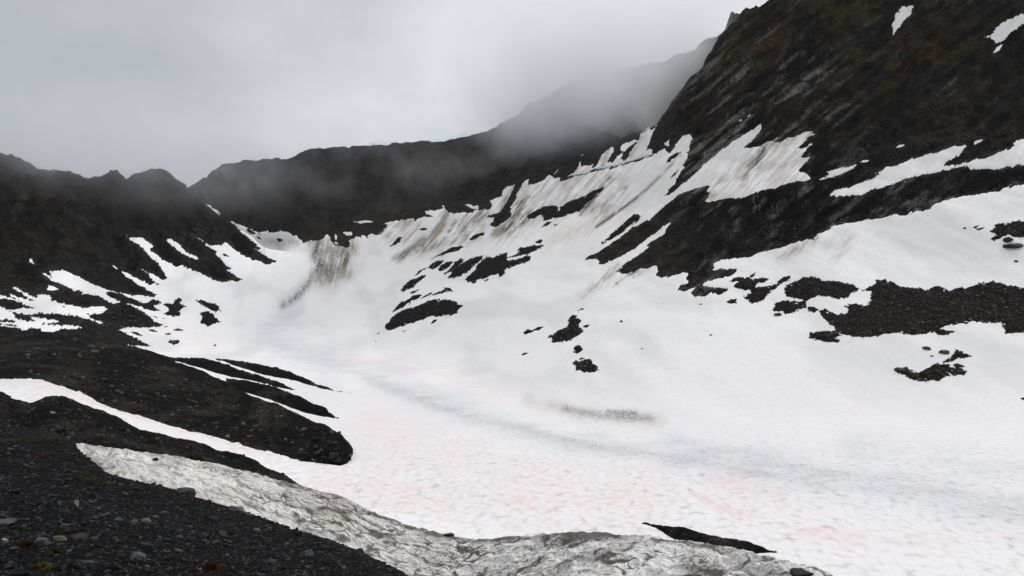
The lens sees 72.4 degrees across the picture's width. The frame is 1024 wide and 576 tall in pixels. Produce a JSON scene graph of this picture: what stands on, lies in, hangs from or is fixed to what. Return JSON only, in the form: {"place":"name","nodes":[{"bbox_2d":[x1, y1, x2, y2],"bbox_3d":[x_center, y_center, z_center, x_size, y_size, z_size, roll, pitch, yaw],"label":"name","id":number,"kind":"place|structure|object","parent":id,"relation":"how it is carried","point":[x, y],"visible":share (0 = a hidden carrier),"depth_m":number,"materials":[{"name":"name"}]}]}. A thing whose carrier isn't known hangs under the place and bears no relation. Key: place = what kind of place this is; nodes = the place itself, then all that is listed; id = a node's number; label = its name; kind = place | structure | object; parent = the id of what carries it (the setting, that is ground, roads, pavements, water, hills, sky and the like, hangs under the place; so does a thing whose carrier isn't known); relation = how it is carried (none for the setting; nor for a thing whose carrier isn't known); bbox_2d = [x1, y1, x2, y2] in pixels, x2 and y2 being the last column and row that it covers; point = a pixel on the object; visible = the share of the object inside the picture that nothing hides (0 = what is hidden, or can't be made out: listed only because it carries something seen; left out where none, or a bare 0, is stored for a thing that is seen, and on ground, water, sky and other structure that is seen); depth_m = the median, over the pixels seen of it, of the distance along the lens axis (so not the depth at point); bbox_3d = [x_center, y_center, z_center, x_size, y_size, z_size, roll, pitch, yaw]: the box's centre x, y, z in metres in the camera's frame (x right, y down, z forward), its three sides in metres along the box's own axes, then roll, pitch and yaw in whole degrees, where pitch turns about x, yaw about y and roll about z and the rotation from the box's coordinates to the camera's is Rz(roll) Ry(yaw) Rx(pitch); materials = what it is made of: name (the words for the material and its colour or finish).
{"place":"outdoors","nodes":[
{"label":"outdoors","id":0,"kind":"place"},
{"bbox_2d":[0,152,273,345],"bbox_3d":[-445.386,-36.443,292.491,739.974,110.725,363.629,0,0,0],"label":"mountain","id":1,"kind":"structure","parent":0,"point":[85,229],"depth_m":346.09,"materials":[{"name":"black stone"}]},
{"bbox_2d":[0,306,81,331],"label":"snow patch","id":2,"kind":"object","parent":1,"relation":"on","point":[23,324],"visible":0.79,"depth_m":199.58,"materials":[{"name":"white snow"}]},
{"bbox_2d":[47,285,57,290],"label":"snow patch","id":3,"kind":"object","parent":1,"relation":"on","point":[51,288],"visible":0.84,"depth_m":255.82,"materials":[{"name":"white snow"}]},
{"bbox_2d":[0,287,107,323],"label":"snow patch","id":4,"kind":"object","parent":1,"relation":"on","point":[44,304],"visible":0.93,"depth_m":232.89,"materials":[{"name":"white snow"}]},
{"bbox_2d":[51,300,155,342],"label":"rubble","id":5,"kind":"object","parent":1,"relation":"on","point":[118,314],"visible":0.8,"depth_m":235.70,"materials":[{"name":"stone"}]},
{"bbox_2d":[166,238,197,259],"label":"snow patch","id":6,"kind":"object","parent":1,"relation":"on","point":[177,246],"visible":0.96,"depth_m":361.98,"materials":[{"name":"white snow"}]},
{"bbox_2d":[0,327,352,465],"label":"moraine","id":7,"kind":"structure","parent":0,"point":[99,373],"depth_m":113.38,"materials":[{"name":"black gravel"}]},
{"bbox_2d":[0,330,351,463],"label":"rubble","id":8,"kind":"object","parent":7,"relation":"on","point":[335,450],"visible":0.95,"depth_m":105.69,"materials":[{"name":"stone"}]},
{"bbox_2d":[329,452,338,459],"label":"boulder","id":9,"kind":"object","parent":7,"relation":"on","point":[332,455],"visible":0.98,"depth_m":88.06,"materials":[{"name":"stone"}]},
{"bbox_2d":[0,421,408,575],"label":"ground","id":10,"kind":"structure","parent":0,"point":[32,513],"depth_m":7.58,"materials":[{"name":"black gravel"}]},
{"bbox_2d":[0,518,16,524],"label":"stone","id":11,"kind":"object","parent":10,"relation":"on","point":[8,521],"visible":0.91,"depth_m":6.07,"materials":[{"name":"grey stone"}]},
{"bbox_2d":[8,546,19,549],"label":"stone","id":12,"kind":"object","parent":10,"relation":"on","point":[13,548],"visible":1,"depth_m":5.24,"materials":[{"name":"stone"}]},
{"bbox_2d":[17,539,35,547],"bbox_3d":[-3.711,1.954,5.350,0.127,0.085,0.101,0,0,0],"label":"moss clump","id":13,"kind":"object","parent":10,"relation":"on","point":[25,543],"visible":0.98,"depth_m":5.34,"materials":[{"name":"orange plant"}]},
{"bbox_2d":[30,455,47,457],"bbox_3d":[-7.995,2.854,11.857,0.339,0.078,0.273,0,0,0],"label":"moss clump","id":14,"kind":"object","parent":10,"relation":"on","point":[41,456],"visible":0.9,"depth_m":11.82,"materials":[{"name":"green plant"}]},
{"bbox_2d":[33,537,50,546],"bbox_3d":[-3.645,1.998,5.430,0.126,0.123,0.082,7,3,7],"label":"stone","id":15,"kind":"object","parent":10,"relation":"on","point":[41,542],"visible":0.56,"depth_m":5.41,"materials":[{"name":"grey stone"}]},
{"bbox_2d":[31,562,52,568],"bbox_3d":[-3.255,1.929,4.860,0.145,0.070,0.114,0,0,0],"label":"moss clump","id":16,"kind":"object","parent":10,"relation":"on","point":[45,565],"visible":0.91,"depth_m":4.84,"materials":[{"name":"green plant"}]},
{"bbox_2d":[43,546,59,553],"bbox_3d":[-3.466,1.977,5.272,0.111,0.064,0.096,0,0,0],"label":"moss clump","id":17,"kind":"object","parent":10,"relation":"on","point":[53,549],"visible":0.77,"depth_m":5.25,"materials":[{"name":"green plant"}]},
{"bbox_2d":[53,535,66,541],"bbox_3d":[-3.669,2.042,5.686,0.108,0.062,0.082,4,-1,12],"label":"stone","id":18,"kind":"object","parent":10,"relation":"on","point":[61,538],"visible":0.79,"depth_m":5.66,"materials":[{"name":"beige stone"}]},
{"bbox_2d":[71,532,88,539],"bbox_3d":[-3.656,2.121,5.923,0.152,0.068,0.120,5,5,23],"label":"stone","id":19,"kind":"object","parent":10,"relation":"on","point":[84,536],"visible":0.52,"depth_m":5.91,"materials":[{"name":"stone"}]},
{"bbox_2d":[81,471,96,479],"bbox_3d":[-6.861,3.055,11.359,0.249,0.182,0.205,0,0,0],"label":"moss clump","id":20,"kind":"object","parent":10,"relation":"on","point":[88,474],"visible":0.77,"depth_m":11.34,"materials":[{"name":"green plant"}]},
{"bbox_2d":[130,552,145,559],"bbox_3d":[-2.912,2.104,5.442,0.125,0.100,0.097,8,-2,22],"label":"stone","id":21,"kind":"object","parent":10,"relation":"on","point":[139,555],"visible":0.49,"depth_m":5.42,"materials":[{"name":"grey stone"}]},
{"bbox_2d":[140,518,150,521],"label":"stone","id":22,"kind":"object","parent":10,"relation":"on","point":[145,520],"visible":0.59,"depth_m":7.45,"materials":[{"name":"beige stone"}]},
{"bbox_2d":[139,542,152,549],"bbox_3d":[-3.063,2.176,5.851,0.098,0.088,0.074,9,-7,-26],"label":"stone","id":23,"kind":"object","parent":10,"relation":"on","point":[145,546],"visible":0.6,"depth_m":5.83,"materials":[{"name":"stone"}]},
{"bbox_2d":[160,557,170,561],"bbox_3d":[-2.771,2.175,5.593,0.078,0.058,0.076,0,0,-44],"label":"moss clump","id":24,"kind":"object","parent":10,"relation":"on","point":[165,559],"visible":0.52,"depth_m":5.59,"materials":[{"name":"green plant"}]},
{"bbox_2d":[176,487,196,495],"bbox_3d":[-5.679,3.582,12.176,0.328,0.206,0.247,4,-9,10],"label":"boulder","id":25,"kind":"object","parent":10,"relation":"on","point":[187,491],"visible":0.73,"depth_m":12.13,"materials":[{"name":"stone"}]},
{"bbox_2d":[197,532,208,538],"bbox_3d":[-3.183,2.560,7.197,0.129,0.079,0.094,4,2,24],"label":"stone","id":26,"kind":"object","parent":10,"relation":"on","point":[203,535],"visible":0.75,"depth_m":7.18,"materials":[{"name":"stone"}]},
{"bbox_2d":[201,561,222,570],"bbox_3d":[-2.453,2.279,5.723,0.181,0.107,0.143,0,0,0],"label":"moss clump","id":27,"kind":"object","parent":10,"relation":"on","point":[212,565],"visible":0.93,"depth_m":5.70,"materials":[{"name":"orange plant"}]},
{"bbox_2d":[209,516,219,519],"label":"stone","id":28,"kind":"object","parent":10,"relation":"on","point":[215,517],"visible":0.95,"depth_m":9.25,"materials":[{"name":"stone"}]},
{"bbox_2d":[229,506,244,512],"bbox_3d":[-4.390,3.540,11.122,0.273,0.142,0.195,1,-12,3],"label":"boulder","id":29,"kind":"object","parent":10,"relation":"on","point":[237,509],"visible":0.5,"depth_m":11.07,"materials":[{"name":"grey stone"}]},
{"bbox_2d":[264,559,276,564],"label":"stone","id":30,"kind":"object","parent":10,"relation":"on","point":[272,561],"visible":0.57,"depth_m":6.56,"materials":[{"name":"stone"}]},
{"bbox_2d":[303,550,313,556],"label":"stone","id":31,"kind":"object","parent":10,"relation":"on","point":[310,553],"visible":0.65,"depth_m":7.49,"materials":[{"name":"grey stone"}]},
{"bbox_2d":[0,0,767,187],"label":"sky","id":32,"kind":"structure","parent":0,"point":[187,89],"materials":[{"name":"grey"}]},
{"bbox_2d":[188,11,740,262],"bbox_3d":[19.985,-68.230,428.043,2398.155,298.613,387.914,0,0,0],"label":"mountain","id":33,"kind":"structure","parent":0,"point":[314,194],"depth_m":468.91,"materials":[{"name":"grey stone"}]},
{"bbox_2d":[353,220,372,223],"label":"snow patch","id":34,"kind":"object","parent":33,"relation":"on","point":[364,221],"visible":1,"depth_m":440.82,"materials":[{"name":"white snow"}]},
{"bbox_2d":[367,128,487,145],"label":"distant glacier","id":35,"kind":"object","parent":33,"relation":"on","point":[468,132],"visible":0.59,"depth_m":561.29,"materials":[{"name":"white snow"}]},
{"bbox_2d":[466,204,478,208],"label":"snow patch","id":36,"kind":"object","parent":33,"relation":"on","point":[473,207],"visible":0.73,"depth_m":393.08,"materials":[{"name":"white snow"}]},
{"bbox_2d":[568,125,656,176],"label":"snow patch","id":37,"kind":"object","parent":33,"relation":"on","point":[638,151],"visible":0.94,"depth_m":350.03,"materials":[{"name":"white snow"}]},
{"bbox_2d":[0,124,1023,575],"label":"snowfield","id":38,"kind":"structure","parent":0,"point":[784,436],"depth_m":140.51,"materials":[{"name":"white snow"}]},
{"bbox_2d":[106,291,160,310],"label":"rock outcrop","id":39,"kind":"object","parent":38,"relation":"on","point":[127,300],"visible":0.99,"depth_m":273.61,"materials":[{"name":"black stone"}]},
{"bbox_2d":[0,391,295,483],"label":"moraine","id":40,"kind":"structure","parent":38,"relation":"on","point":[172,449],"depth_m":70.41,"materials":[{"name":"black gravel"}]},
{"bbox_2d":[54,427,69,433],"bbox_3d":[-40.472,12.893,63.004,1.304,0.648,1.103,0,0,0],"label":"moss clump","id":41,"kind":"object","parent":40,"relation":"on","point":[62,430],"visible":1,"depth_m":62.84,"materials":[{"name":"brown plant"}]},
{"bbox_2d":[0,396,294,481],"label":"rubble","id":42,"kind":"object","parent":40,"relation":"on","point":[72,429],"visible":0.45,"depth_m":70.08,"materials":[{"name":"stone"}]},
{"bbox_2d":[145,438,160,443],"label":"moss clump","id":43,"kind":"object","parent":40,"relation":"on","point":[149,441],"visible":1,"depth_m":71.59,"materials":[{"name":"brown plant"}]},
{"bbox_2d":[187,454,203,459],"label":"moss clump","id":44,"kind":"object","parent":40,"relation":"on","point":[195,456],"visible":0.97,"depth_m":68.23,"materials":[{"name":"brown plant"}]},
{"bbox_2d":[168,340,179,344],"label":"rock outcrop","id":45,"kind":"object","parent":38,"relation":"on","point":[173,342],"visible":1,"depth_m":239.47,"materials":[{"name":"grey stone"}]},
{"bbox_2d":[163,298,185,316],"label":"rock outcrop","id":46,"kind":"object","parent":38,"relation":"on","point":[173,308],"visible":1,"depth_m":282.04,"materials":[{"name":"black stone"}]},
{"bbox_2d":[196,299,221,312],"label":"rock outcrop","id":47,"kind":"object","parent":38,"relation":"on","point":[209,305],"visible":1,"depth_m":292.36,"materials":[{"name":"black stone"}]},
{"bbox_2d":[200,311,219,326],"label":"rock outcrop","id":48,"kind":"object","parent":38,"relation":"on","point":[209,316],"visible":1,"depth_m":276.49,"materials":[{"name":"black stone"}]},
{"bbox_2d":[167,356,295,389],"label":"moraine","id":49,"kind":"structure","parent":38,"relation":"on","point":[218,367],"depth_m":174.48,"materials":[{"name":"black gravel"}]},
{"bbox_2d":[246,228,255,234],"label":"rock outcrop","id":50,"kind":"object","parent":38,"relation":"on","point":[250,231],"visible":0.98,"depth_m":460.98,"materials":[{"name":"black stone"}]},
{"bbox_2d":[216,358,341,391],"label":"moraine","id":51,"kind":"structure","parent":38,"relation":"on","point":[269,371],"depth_m":175.04,"materials":[{"name":"black gravel"}]},
{"bbox_2d":[226,378,338,418],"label":"moraine","id":52,"kind":"structure","parent":38,"relation":"on","point":[286,398],"depth_m":134.19,"materials":[{"name":"black gravel"}]},
{"bbox_2d":[390,237,401,246],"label":"rock outcrop","id":53,"kind":"object","parent":38,"relation":"on","point":[396,241],"visible":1,"depth_m":380.11,"materials":[{"name":"black stone"}]},
{"bbox_2d":[393,294,421,311],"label":"rock outcrop","id":54,"kind":"object","parent":38,"relation":"on","point":[413,297],"visible":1,"depth_m":279.90,"materials":[{"name":"black stone"}]},
{"bbox_2d":[400,275,425,291],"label":"rock outcrop","id":55,"kind":"object","parent":38,"relation":"on","point":[414,282],"visible":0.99,"depth_m":303.93,"materials":[{"name":"black stone"}]},
{"bbox_2d":[385,299,462,330],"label":"rock outcrop","id":56,"kind":"object","parent":38,"relation":"on","point":[420,315],"visible":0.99,"depth_m":257.41,"materials":[{"name":"black stone"}]},
{"bbox_2d":[415,260,443,275],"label":"rock outcrop","id":57,"kind":"object","parent":38,"relation":"on","point":[435,264],"visible":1,"depth_m":318.12,"materials":[{"name":"black stone"}]},
{"bbox_2d":[429,287,451,295],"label":"rock outcrop","id":58,"kind":"object","parent":38,"relation":"on","point":[446,289],"visible":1,"depth_m":275.17,"materials":[{"name":"black stone"}]},
{"bbox_2d":[438,261,452,270],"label":"rock outcrop","id":59,"kind":"object","parent":38,"relation":"on","point":[442,267],"visible":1,"depth_m":309.26,"materials":[{"name":"black stone"}]},
{"bbox_2d":[431,246,462,259],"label":"rock outcrop","id":60,"kind":"object","parent":38,"relation":"on","point":[453,249],"visible":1,"depth_m":330.46,"materials":[{"name":"black stone"}]},
{"bbox_2d":[444,258,463,274],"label":"rock outcrop","id":61,"kind":"object","parent":38,"relation":"on","point":[455,265],"visible":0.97,"depth_m":304.47,"materials":[{"name":"black stone"}]},
{"bbox_2d":[77,443,832,575],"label":"snow bank","id":62,"kind":"structure","parent":38,"relation":"on","point":[409,550],"depth_m":25.42,"materials":[{"name":"white snow"}]},
{"bbox_2d":[443,533,454,536],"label":"boulder","id":63,"kind":"object","parent":62,"relation":"on","point":[449,534],"visible":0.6,"depth_m":27.24,"materials":[{"name":"black stone"}]},
{"bbox_2d":[789,568,813,575],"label":"boulder","id":64,"kind":"object","parent":62,"relation":"on","point":[798,572],"visible":1,"depth_m":19.35,"materials":[{"name":"black stone"}]},
{"bbox_2d":[448,255,482,278],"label":"rock outcrop","id":65,"kind":"object","parent":38,"relation":"on","point":[467,267],"visible":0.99,"depth_m":294.48,"materials":[{"name":"black stone"}]},
{"bbox_2d":[469,232,483,239],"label":"rock outcrop","id":66,"kind":"object","parent":38,"relation":"on","point":[477,235],"visible":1,"depth_m":334.76,"materials":[{"name":"black stone"}]},
{"bbox_2d":[465,244,542,282],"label":"rock outcrop","id":67,"kind":"object","parent":38,"relation":"on","point":[485,267],"visible":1,"depth_m":277.30,"materials":[{"name":"black stone"}]},
{"bbox_2d":[523,326,542,333],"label":"rock outcrop","id":68,"kind":"object","parent":38,"relation":"on","point":[524,332],"visible":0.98,"depth_m":191.84,"materials":[{"name":"black stone"}]},
{"bbox_2d":[527,187,603,220],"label":"rock outcrop","id":69,"kind":"object","parent":38,"relation":"on","point":[579,203],"visible":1,"depth_m":312.96,"materials":[{"name":"black stone"}]},
{"bbox_2d":[548,315,582,342],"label":"rock outcrop","id":70,"kind":"object","parent":38,"relation":"on","point":[567,332],"visible":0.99,"depth_m":179.50,"materials":[{"name":"black stone"}]},
{"bbox_2d":[109,153,1023,381],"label":"rubble","id":71,"kind":"object","parent":38,"relation":"on","point":[952,292],"visible":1,"depth_m":158.97,"materials":[{"name":"stone"}]},
{"bbox_2d":[573,347,582,353],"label":"rock outcrop","id":72,"kind":"object","parent":38,"relation":"on","point":[579,348],"visible":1,"depth_m":165.65,"materials":[{"name":"black stone"}]},
{"bbox_2d":[572,359,598,372],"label":"rock outcrop","id":73,"kind":"object","parent":38,"relation":"on","point":[586,369],"visible":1,"depth_m":154.28,"materials":[{"name":"black stone"}]},
{"bbox_2d":[601,214,640,243],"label":"rock outcrop","id":74,"kind":"object","parent":38,"relation":"on","point":[622,228],"visible":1,"depth_m":258.16,"materials":[{"name":"black stone"}]},
{"bbox_2d":[666,152,680,162],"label":"rock outcrop","id":75,"kind":"object","parent":38,"relation":"on","point":[672,156],"visible":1,"depth_m":299.60,"materials":[{"name":"black stone"}]},
{"bbox_2d":[642,522,776,553],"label":"moraine","id":76,"kind":"structure","parent":38,"relation":"on","point":[681,533],"depth_m":59.86,"materials":[{"name":"black gravel"}]},
{"bbox_2d":[729,273,789,303],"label":"rock outcrop","id":77,"kind":"object","parent":38,"relation":"on","point":[750,284],"visible":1,"depth_m":176.47,"materials":[{"name":"black stone"}]},
{"bbox_2d":[589,202,929,338],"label":"rubble","id":78,"kind":"object","parent":38,"relation":"on","point":[767,250],"visible":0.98,"depth_m":195.73,"materials":[{"name":"stone"}]},
{"bbox_2d":[773,300,806,313],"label":"rock outcrop","id":79,"kind":"object","parent":38,"relation":"on","point":[788,304],"visible":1,"depth_m":164.63,"materials":[{"name":"black stone"}]},
{"bbox_2d":[807,307,817,312],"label":"rock outcrop","id":80,"kind":"object","parent":38,"relation":"on","point":[811,309],"visible":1,"depth_m":162.51,"materials":[{"name":"black stone"}]},
{"bbox_2d":[784,276,857,300],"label":"rock outcrop","id":81,"kind":"object","parent":38,"relation":"on","point":[837,288],"visible":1,"depth_m":170.17,"materials":[{"name":"black stone"}]},
{"bbox_2d":[809,331,840,342],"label":"rock outcrop","id":82,"kind":"object","parent":38,"relation":"on","point":[833,334],"visible":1,"depth_m":150.02,"materials":[{"name":"black stone"}]},
{"bbox_2d":[895,368,906,372],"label":"boulder","id":83,"kind":"object","parent":38,"relation":"on","point":[900,370],"visible":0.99,"depth_m":135.94,"materials":[{"name":"black stone"}]},
{"bbox_2d":[819,279,1023,337],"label":"rock outcrop","id":84,"kind":"object","parent":38,"relation":"on","point":[880,319],"visible":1,"depth_m":157.78,"materials":[{"name":"black stone"}]},
{"bbox_2d":[894,363,966,381],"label":"rock outcrop","id":85,"kind":"object","parent":38,"relation":"on","point":[933,375],"visible":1,"depth_m":134.64,"materials":[{"name":"black stone"}]},
{"bbox_2d":[934,330,954,334],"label":"rock outcrop","id":86,"kind":"object","parent":38,"relation":"on","point":[945,333],"visible":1,"depth_m":149.26,"materials":[{"name":"black stone"}]},
{"bbox_2d":[939,350,949,353],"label":"boulder","id":87,"kind":"object","parent":38,"relation":"on","point":[944,351],"visible":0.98,"depth_m":141.71,"materials":[{"name":"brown stone"}]},
{"bbox_2d":[943,351,970,362],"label":"rock outcrop","id":88,"kind":"object","parent":38,"relation":"on","point":[963,355],"visible":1,"depth_m":140.23,"materials":[{"name":"black stone"}]},
{"bbox_2d":[991,235,1002,240],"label":"rock outcrop","id":89,"kind":"object","parent":38,"relation":"on","point":[994,238],"visible":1,"depth_m":177.72,"materials":[{"name":"black stone"}]},
{"bbox_2d":[990,220,1023,237],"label":"rock outcrop","id":90,"kind":"object","parent":38,"relation":"on","point":[1004,229],"visible":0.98,"depth_m":179.44,"materials":[{"name":"black stone"}]},
{"bbox_2d":[1003,237,1013,242],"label":"boulder","id":91,"kind":"object","parent":38,"relation":"on","point":[1007,239],"visible":0.92,"depth_m":175.54,"materials":[{"name":"stone"}]},
{"bbox_2d":[1003,243,1023,247],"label":"boulder","id":92,"kind":"object","parent":38,"relation":"on","point":[1015,245],"visible":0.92,"depth_m":173.60,"materials":[{"name":"stone"}]},
{"bbox_2d":[598,0,1023,296],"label":"mountain","id":93,"kind":"structure","parent":0,"point":[848,83],"depth_m":253.49,"materials":[{"name":"black stone"}]},
{"bbox_2d":[650,220,820,294],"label":"rubble","id":94,"kind":"object","parent":93,"relation":"on","point":[669,264],"visible":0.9,"depth_m":204.81,"materials":[{"name":"stone"}]},
{"bbox_2d":[820,164,855,179],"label":"snow patch","id":95,"kind":"object","parent":93,"relation":"on","point":[837,172],"visible":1,"depth_m":225.12,"materials":[{"name":"white snow"}]},
{"bbox_2d":[892,5,913,34],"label":"snow patch","id":96,"kind":"object","parent":93,"relation":"on","point":[903,14],"visible":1,"depth_m":277.06,"materials":[{"name":"white snow"}]},
{"bbox_2d":[830,138,1023,197],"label":"snow patch","id":97,"kind":"object","parent":93,"relation":"on","point":[933,163],"visible":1,"depth_m":212.78,"materials":[{"name":"white snow"}]},
{"bbox_2d":[993,44,1002,52],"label":"snow patch","id":98,"kind":"object","parent":93,"relation":"on","point":[998,48],"visible":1,"depth_m":250.84,"materials":[{"name":"white snow"}]},
{"bbox_2d":[986,13,1023,42],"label":"snow patch","id":99,"kind":"object","parent":93,"relation":"on","point":[1002,31],"visible":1,"depth_m":256.84,"materials":[{"name":"white snow"}]}
]}

